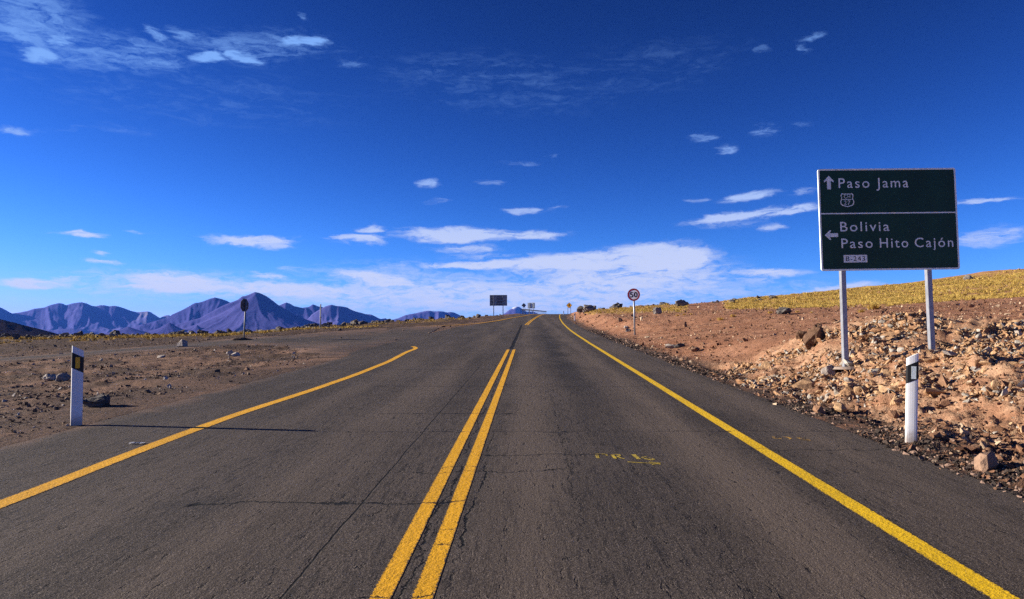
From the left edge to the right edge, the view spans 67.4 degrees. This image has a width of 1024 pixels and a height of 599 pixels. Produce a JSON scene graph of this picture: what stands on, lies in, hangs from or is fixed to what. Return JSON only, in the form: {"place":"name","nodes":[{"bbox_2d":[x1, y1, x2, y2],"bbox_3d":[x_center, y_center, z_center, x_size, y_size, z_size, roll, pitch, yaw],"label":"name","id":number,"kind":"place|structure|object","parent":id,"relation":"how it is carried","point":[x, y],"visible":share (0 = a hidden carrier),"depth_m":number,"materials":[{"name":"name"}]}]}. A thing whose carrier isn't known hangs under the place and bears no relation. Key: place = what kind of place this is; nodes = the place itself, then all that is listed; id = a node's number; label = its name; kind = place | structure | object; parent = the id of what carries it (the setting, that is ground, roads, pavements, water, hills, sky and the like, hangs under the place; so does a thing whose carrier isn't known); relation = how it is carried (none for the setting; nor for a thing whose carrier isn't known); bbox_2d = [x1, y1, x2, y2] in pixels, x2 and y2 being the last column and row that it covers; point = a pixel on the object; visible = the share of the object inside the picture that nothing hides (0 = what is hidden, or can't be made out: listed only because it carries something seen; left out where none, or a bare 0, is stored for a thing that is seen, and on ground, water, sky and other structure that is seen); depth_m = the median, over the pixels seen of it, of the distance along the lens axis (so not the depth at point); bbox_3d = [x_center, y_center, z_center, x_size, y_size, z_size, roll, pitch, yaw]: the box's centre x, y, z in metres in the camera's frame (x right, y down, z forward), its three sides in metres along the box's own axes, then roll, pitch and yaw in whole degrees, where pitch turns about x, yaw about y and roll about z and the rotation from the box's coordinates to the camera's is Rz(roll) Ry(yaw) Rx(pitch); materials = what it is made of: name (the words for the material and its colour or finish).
{"place":"outdoors","nodes":[
{"label":"outdoors","id":0,"kind":"place"},
{"bbox_2d":[0,319,58,336],"bbox_3d":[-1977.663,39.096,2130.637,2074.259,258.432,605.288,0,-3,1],"label":"hill","id":1,"kind":"structure","parent":0,"point":[10,328],"depth_m":2106.72,"materials":[{"name":"stone"}]},
{"bbox_2d":[0,302,169,333],"bbox_3d":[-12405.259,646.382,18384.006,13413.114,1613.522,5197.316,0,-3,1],"label":"mountains","id":2,"kind":"structure","parent":0,"point":[60,318],"depth_m":18604.50,"materials":[{"name":"stone"}]},
{"bbox_2d":[90,292,319,334],"bbox_3d":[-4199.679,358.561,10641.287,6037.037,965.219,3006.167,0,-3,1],"label":"volcano","id":3,"kind":"structure","parent":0,"point":[264,312],"depth_m":10432.43},
{"bbox_2d":[0,326,441,361],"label":"side road","id":4,"kind":"structure","parent":0,"point":[330,343],"depth_m":41.06,"materials":[{"name":"grey asphalt"}]},
{"bbox_2d":[133,298,322,330],"bbox_3d":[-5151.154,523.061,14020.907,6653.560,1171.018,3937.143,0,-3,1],"label":"mountains","id":5,"kind":"structure","parent":0,"point":[196,310],"depth_m":14352.65,"materials":[{"name":"stone"}]},
{"bbox_2d":[307,305,386,324],"bbox_3d":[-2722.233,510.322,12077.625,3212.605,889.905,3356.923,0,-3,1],"label":"mountains","id":6,"kind":"structure","parent":0,"point":[337,315],"depth_m":12391.95,"materials":[{"name":"stone"}]},
{"bbox_2d":[394,311,459,321],"bbox_3d":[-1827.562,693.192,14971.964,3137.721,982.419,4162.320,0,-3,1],"label":"mountains","id":7,"kind":"structure","parent":0,"point":[433,314],"depth_m":15444.49,"materials":[{"name":"stone"}]},
{"bbox_2d":[0,314,1023,598],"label":"road","id":8,"kind":"structure","parent":0,"point":[318,494],"depth_m":6.82,"materials":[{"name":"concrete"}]},
{"bbox_2d":[0,346,417,507],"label":"edge line","id":9,"kind":"object","parent":8,"relation":"on","point":[23,495],"visible":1,"depth_m":9.01,"materials":[{"name":"yellow paint"}]},
{"bbox_2d":[369,349,509,598],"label":"line","id":10,"kind":"object","parent":8,"relation":"on","point":[387,582],"visible":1,"depth_m":6.12,"materials":[{"name":"yellow paint"}]},
{"bbox_2d":[411,349,515,598],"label":"line","id":11,"kind":"object","parent":8,"relation":"on","point":[428,581],"visible":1,"depth_m":6.12,"materials":[{"name":"yellow paint"}]},
{"bbox_2d":[441,314,532,325],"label":"edge line","id":12,"kind":"object","parent":8,"relation":"on","point":[491,321],"visible":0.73,"depth_m":93.70,"materials":[{"name":"yellow paint"}]},
{"bbox_2d":[595,453,658,464],"bbox_3d":[1.298,1.752,8.490,0.865,0.022,0.441,-2,-3,35],"label":"survey mark","id":13,"kind":"object","parent":8,"relation":"on","point":[613,456],"visible":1,"depth_m":8.51,"materials":[{"name":"paint"}]},
{"bbox_2d":[559,315,1019,598],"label":"edge line","id":14,"kind":"object","parent":8,"relation":"on","point":[974,579],"visible":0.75,"depth_m":6.14,"materials":[{"name":"yellow paint"}]},
{"bbox_2d":[0,269,1023,496],"bbox_3d":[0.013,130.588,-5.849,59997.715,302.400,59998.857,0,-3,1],"label":"ground","id":15,"kind":"structure","parent":0,"point":[128,405],"depth_m":20.46,"materials":[{"name":"soil"}]},
{"bbox_2d":[9,333,19,338],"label":"rim boulder","id":16,"kind":"object","parent":15,"relation":"on","point":[15,336],"visible":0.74,"depth_m":60.69,"materials":[{"name":"stone"}]},
{"bbox_2d":[41,374,56,380],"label":"boulder","id":17,"kind":"object","parent":15,"relation":"on","point":[48,377],"visible":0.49,"depth_m":20.06,"materials":[{"name":"stone"}]},
{"bbox_2d":[55,373,70,381],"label":"boulder","id":18,"kind":"object","parent":15,"relation":"on","point":[63,377],"visible":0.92,"depth_m":19.63,"materials":[{"name":"grey stone"}]},
{"bbox_2d":[70,346,83,425],"bbox_3d":[-6.244,1.356,11.023,0.158,1.389,0.113,1,-3,-29],"label":"marker post","id":19,"kind":"object","parent":15,"relation":"on","point":[77,369],"visible":0.85,"depth_m":10.99,"materials":[{"name":"white plastic"}]},
{"bbox_2d":[83,393,110,407],"bbox_3d":[-7.167,1.754,13.196,0.487,0.266,0.403,1,-3,-22],"label":"boulder","id":20,"kind":"object","parent":15,"relation":"on","point":[101,400],"visible":0.89,"depth_m":13.08,"materials":[{"name":"stone"}]},
{"bbox_2d":[110,330,121,334],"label":"rim boulder","id":21,"kind":"object","parent":15,"relation":"on","point":[115,331],"visible":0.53,"depth_m":69.81,"materials":[{"name":"stone"}]},
{"bbox_2d":[173,329,184,334],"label":"rim boulder","id":22,"kind":"object","parent":15,"relation":"on","point":[179,332],"visible":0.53,"depth_m":65.83,"materials":[{"name":"stone"}]},
{"bbox_2d":[177,339,187,346],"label":"boulder","id":23,"kind":"object","parent":15,"relation":"on","point":[182,343],"visible":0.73,"depth_m":38.60,"materials":[{"name":"stone"}]},
{"bbox_2d":[197,329,208,333],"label":"rim boulder","id":24,"kind":"object","parent":15,"relation":"on","point":[201,331],"visible":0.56,"depth_m":69.25,"materials":[{"name":"stone"}]},
{"bbox_2d":[0,325,456,447],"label":"dirt stones","id":25,"kind":"object","parent":15,"relation":"on","point":[48,396],"visible":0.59,"depth_m":20.89,"materials":[{"name":"brown stone"}]},
{"bbox_2d":[0,317,471,343],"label":"rim grass","id":26,"kind":"structure","parent":15,"relation":"on","point":[94,338],"depth_m":59.96,"materials":[{"name":"plant"}]},
{"bbox_2d":[232,299,251,339],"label":"stop sign","id":27,"kind":"object","parent":15,"relation":"on","point":[244,305],"visible":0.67,"depth_m":45.33,"materials":[{"name":"metal"}]},
{"bbox_2d":[490,295,506,315],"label":"facing sign","id":28,"kind":"object","parent":15,"relation":"on","point":[498,300],"visible":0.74,"depth_m":134.26,"materials":[{"name":"metal"}]},
{"bbox_2d":[528,303,534,313],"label":"information sign","id":29,"kind":"object","parent":15,"relation":"on","point":[531,305],"visible":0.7,"depth_m":225.12,"materials":[{"name":"metal"}]},
{"bbox_2d":[521,309,546,313],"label":"guard rail","id":30,"kind":"object","parent":15,"relation":"on","point":[532,311],"visible":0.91,"depth_m":218.56,"materials":[{"name":"metal"}]},
{"bbox_2d":[577,306,582,312],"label":"boulder","id":31,"kind":"object","parent":15,"relation":"on","point":[579,309],"visible":0.62,"depth_m":126.47,"materials":[{"name":"stone"}]},
{"bbox_2d":[583,304,595,312],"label":"boulder","id":32,"kind":"object","parent":15,"relation":"on","point":[587,308],"visible":0.88,"depth_m":116.01,"materials":[{"name":"grey stone"}]},
{"bbox_2d":[627,288,639,334],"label":"speed limit sign","id":33,"kind":"object","parent":15,"relation":"on","point":[633,294],"visible":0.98,"depth_m":46.90,"materials":[{"name":"metal"}]},
{"bbox_2d":[652,307,661,313],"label":"boulder","id":34,"kind":"object","parent":15,"relation":"on","point":[656,310],"visible":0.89,"depth_m":74.66,"materials":[{"name":"grey stone"}]},
{"bbox_2d":[665,344,673,347],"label":"boulder","id":35,"kind":"object","parent":15,"relation":"on","point":[669,345],"visible":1,"depth_m":31.45,"materials":[{"name":"grey stone"}]},
{"bbox_2d":[673,343,684,347],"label":"boulder","id":36,"kind":"object","parent":15,"relation":"on","point":[679,345],"visible":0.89,"depth_m":31.27,"materials":[{"name":"stone"}]},
{"bbox_2d":[674,299,688,305],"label":"boulder","id":37,"kind":"object","parent":15,"relation":"on","point":[681,302],"visible":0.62,"depth_m":117.98,"materials":[{"name":"stone"}]},
{"bbox_2d":[689,346,699,351],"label":"boulder","id":38,"kind":"object","parent":15,"relation":"on","point":[694,348],"visible":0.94,"depth_m":28.85,"materials":[{"name":"brown stone"}]},
{"bbox_2d":[760,361,771,369],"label":"rubble stone","id":39,"kind":"object","parent":15,"relation":"on","point":[765,364],"visible":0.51,"depth_m":19.49,"materials":[{"name":"beige stone"}]},
{"bbox_2d":[776,307,791,313],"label":"boulder","id":40,"kind":"object","parent":15,"relation":"on","point":[783,310],"visible":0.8,"depth_m":48.45,"materials":[{"name":"stone"}]},
{"bbox_2d":[567,277,1023,501],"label":"slope stones","id":41,"kind":"object","parent":15,"relation":"on","point":[942,399],"visible":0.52,"depth_m":16.25,"materials":[{"name":"brown stone"}]},
{"bbox_2d":[796,330,806,338],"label":"boulder","id":42,"kind":"object","parent":15,"relation":"on","point":[800,334],"visible":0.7,"depth_m":20.41,"materials":[{"name":"brown stone"}]},
{"bbox_2d":[791,378,814,389],"bbox_3d":[5.949,1.728,15.511,0.569,0.143,0.433,-15,24,-27],"label":"boulder","id":43,"kind":"object","parent":15,"relation":"on","point":[806,383],"visible":0.92,"depth_m":15.44,"materials":[{"name":"beige stone"}]},
{"bbox_2d":[585,268,1023,313],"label":"bunch grass","id":44,"kind":"structure","parent":15,"relation":"on","point":[864,298],"depth_m":98.70,"materials":[{"name":"yellow plant"}]},
{"bbox_2d":[587,329,1023,499],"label":"verge gravel","id":45,"kind":"structure","parent":15,"relation":"on","point":[897,443],"depth_m":9.74,"materials":[{"name":"brown gravel"}]},
{"bbox_2d":[803,323,825,349],"bbox_3d":[7.658,0.933,19.459,0.770,0.722,0.494,3,-4,-45],"label":"boulder","id":46,"kind":"object","parent":15,"relation":"on","point":[813,334],"visible":0.73,"depth_m":19.25,"materials":[{"name":"brown stone"}]},
{"bbox_2d":[821,364,835,374],"bbox_3d":[6.834,1.537,16.519,0.273,0.310,0.288,2,14,-39],"label":"boulder","id":47,"kind":"object","parent":15,"relation":"on","point":[827,370],"visible":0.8,"depth_m":16.44,"materials":[{"name":"brown stone"}]},
{"bbox_2d":[833,402,846,411],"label":"boulder","id":48,"kind":"object","parent":15,"relation":"on","point":[839,407],"visible":0.95,"depth_m":12.56,"materials":[{"name":"beige stone"}]},
{"bbox_2d":[839,359,854,366],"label":"boulder","id":49,"kind":"object","parent":15,"relation":"on","point":[849,363],"visible":0.68,"depth_m":16.42,"materials":[{"name":"white stone"}]},
{"bbox_2d":[840,387,855,397],"bbox_3d":[5.903,1.641,13.491,0.270,0.205,0.168,-2,-4,39],"label":"boulder","id":50,"kind":"object","parent":15,"relation":"on","point":[847,392],"visible":0.91,"depth_m":13.46,"materials":[{"name":"beige stone"}]},
{"bbox_2d":[843,377,853,381],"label":"boulder","id":51,"kind":"object","parent":15,"relation":"on","point":[847,379],"visible":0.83,"depth_m":14.74,"materials":[{"name":"white stone"}]},
{"bbox_2d":[723,309,1023,438],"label":"rubble","id":52,"kind":"object","parent":15,"relation":"on","point":[993,389],"visible":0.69,"depth_m":16.31,"materials":[{"name":"beige stone"}]},
{"bbox_2d":[865,304,882,309],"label":"grass tuft","id":53,"kind":"object","parent":15,"relation":"on","point":[869,307],"visible":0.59,"depth_m":50.04,"materials":[{"name":"yellow plant"}]},
{"bbox_2d":[870,328,887,332],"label":"rubble stone","id":54,"kind":"object","parent":15,"relation":"on","point":[875,330],"visible":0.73,"depth_m":18.77,"materials":[{"name":"beige stone"}]},
{"bbox_2d":[881,332,894,339],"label":"rubble stone","id":55,"kind":"object","parent":15,"relation":"on","point":[891,335],"visible":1,"depth_m":17.84,"materials":[{"name":"beige stone"}]},
{"bbox_2d":[817,168,959,369],"bbox_3d":[8.171,-0.570,16.659,3.030,4.553,0.720,-1,-3,-2],"label":"direction sign","id":56,"kind":"object","parent":15,"relation":"on","point":[889,219],"visible":0.95,"depth_m":16.62,"materials":[{"name":"metal"}]},
{"bbox_2d":[890,395,905,405],"bbox_3d":[6.370,1.669,12.640,0.282,0.201,0.257,-1,-3,20],"label":"boulder","id":57,"kind":"object","parent":15,"relation":"on","point":[896,400],"visible":0.8,"depth_m":12.57,"materials":[{"name":"beige stone"}]},
{"bbox_2d":[905,353,918,442],"bbox_3d":[4.923,1.329,9.466,0.142,1.345,0.103,1,-2,20],"label":"marker post","id":58,"kind":"object","parent":15,"relation":"on","point":[912,378],"visible":0.85,"depth_m":9.43,"materials":[{"name":"white plastic"}]},
{"bbox_2d":[907,325,919,329],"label":"rubble stone","id":59,"kind":"object","parent":15,"relation":"on","point":[912,327],"visible":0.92,"depth_m":18.54,"materials":[{"name":"beige stone"}]},
{"bbox_2d":[926,357,939,363],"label":"rubble stone","id":60,"kind":"object","parent":15,"relation":"on","point":[931,360],"visible":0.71,"depth_m":14.95,"materials":[{"name":"brown stone"}]},
{"bbox_2d":[924,388,944,395],"bbox_3d":[6.956,1.561,12.763,0.318,0.158,0.372,17,-12,9],"label":"boulder","id":61,"kind":"object","parent":15,"relation":"on","point":[933,391],"visible":0.78,"depth_m":12.62,"materials":[{"name":"brown stone"}]},
{"bbox_2d":[942,350,958,355],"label":"boulder","id":62,"kind":"object","parent":15,"relation":"on","point":[951,353],"visible":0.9,"depth_m":14.71,"materials":[{"name":"stone"}]},
{"bbox_2d":[963,274,973,280],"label":"boulder","id":63,"kind":"object","parent":15,"relation":"on","point":[967,277],"visible":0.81,"depth_m":123.59,"materials":[{"name":"grey stone"}]},
{"bbox_2d":[971,444,979,450],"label":"boulder","id":64,"kind":"object","parent":15,"relation":"on","point":[978,448],"visible":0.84,"depth_m":8.97,"materials":[{"name":"brown stone"}]},
{"bbox_2d":[974,451,998,471],"bbox_3d":[4.845,1.667,7.816,0.242,0.220,0.186,0,-3,-3],"label":"boulder","id":65,"kind":"object","parent":15,"relation":"on","point":[985,461],"visible":0.87,"depth_m":7.76,"materials":[{"name":"brown stone"}]},
{"bbox_2d":[982,346,992,353],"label":"rubble stone","id":66,"kind":"object","parent":15,"relation":"on","point":[988,349],"visible":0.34,"depth_m":14.76,"materials":[{"name":"grey stone"}]},
{"bbox_2d":[0,0,1023,319],"label":"sky","id":67,"kind":"structure","parent":0,"point":[388,159],"materials":[{"name":"blue"}]},
{"bbox_2d":[503,307,536,314],"bbox_3d":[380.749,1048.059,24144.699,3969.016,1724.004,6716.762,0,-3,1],"label":"snowy volcano","id":68,"kind":"structure","parent":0,"point":[515,310],"depth_m":24935.35}
]}

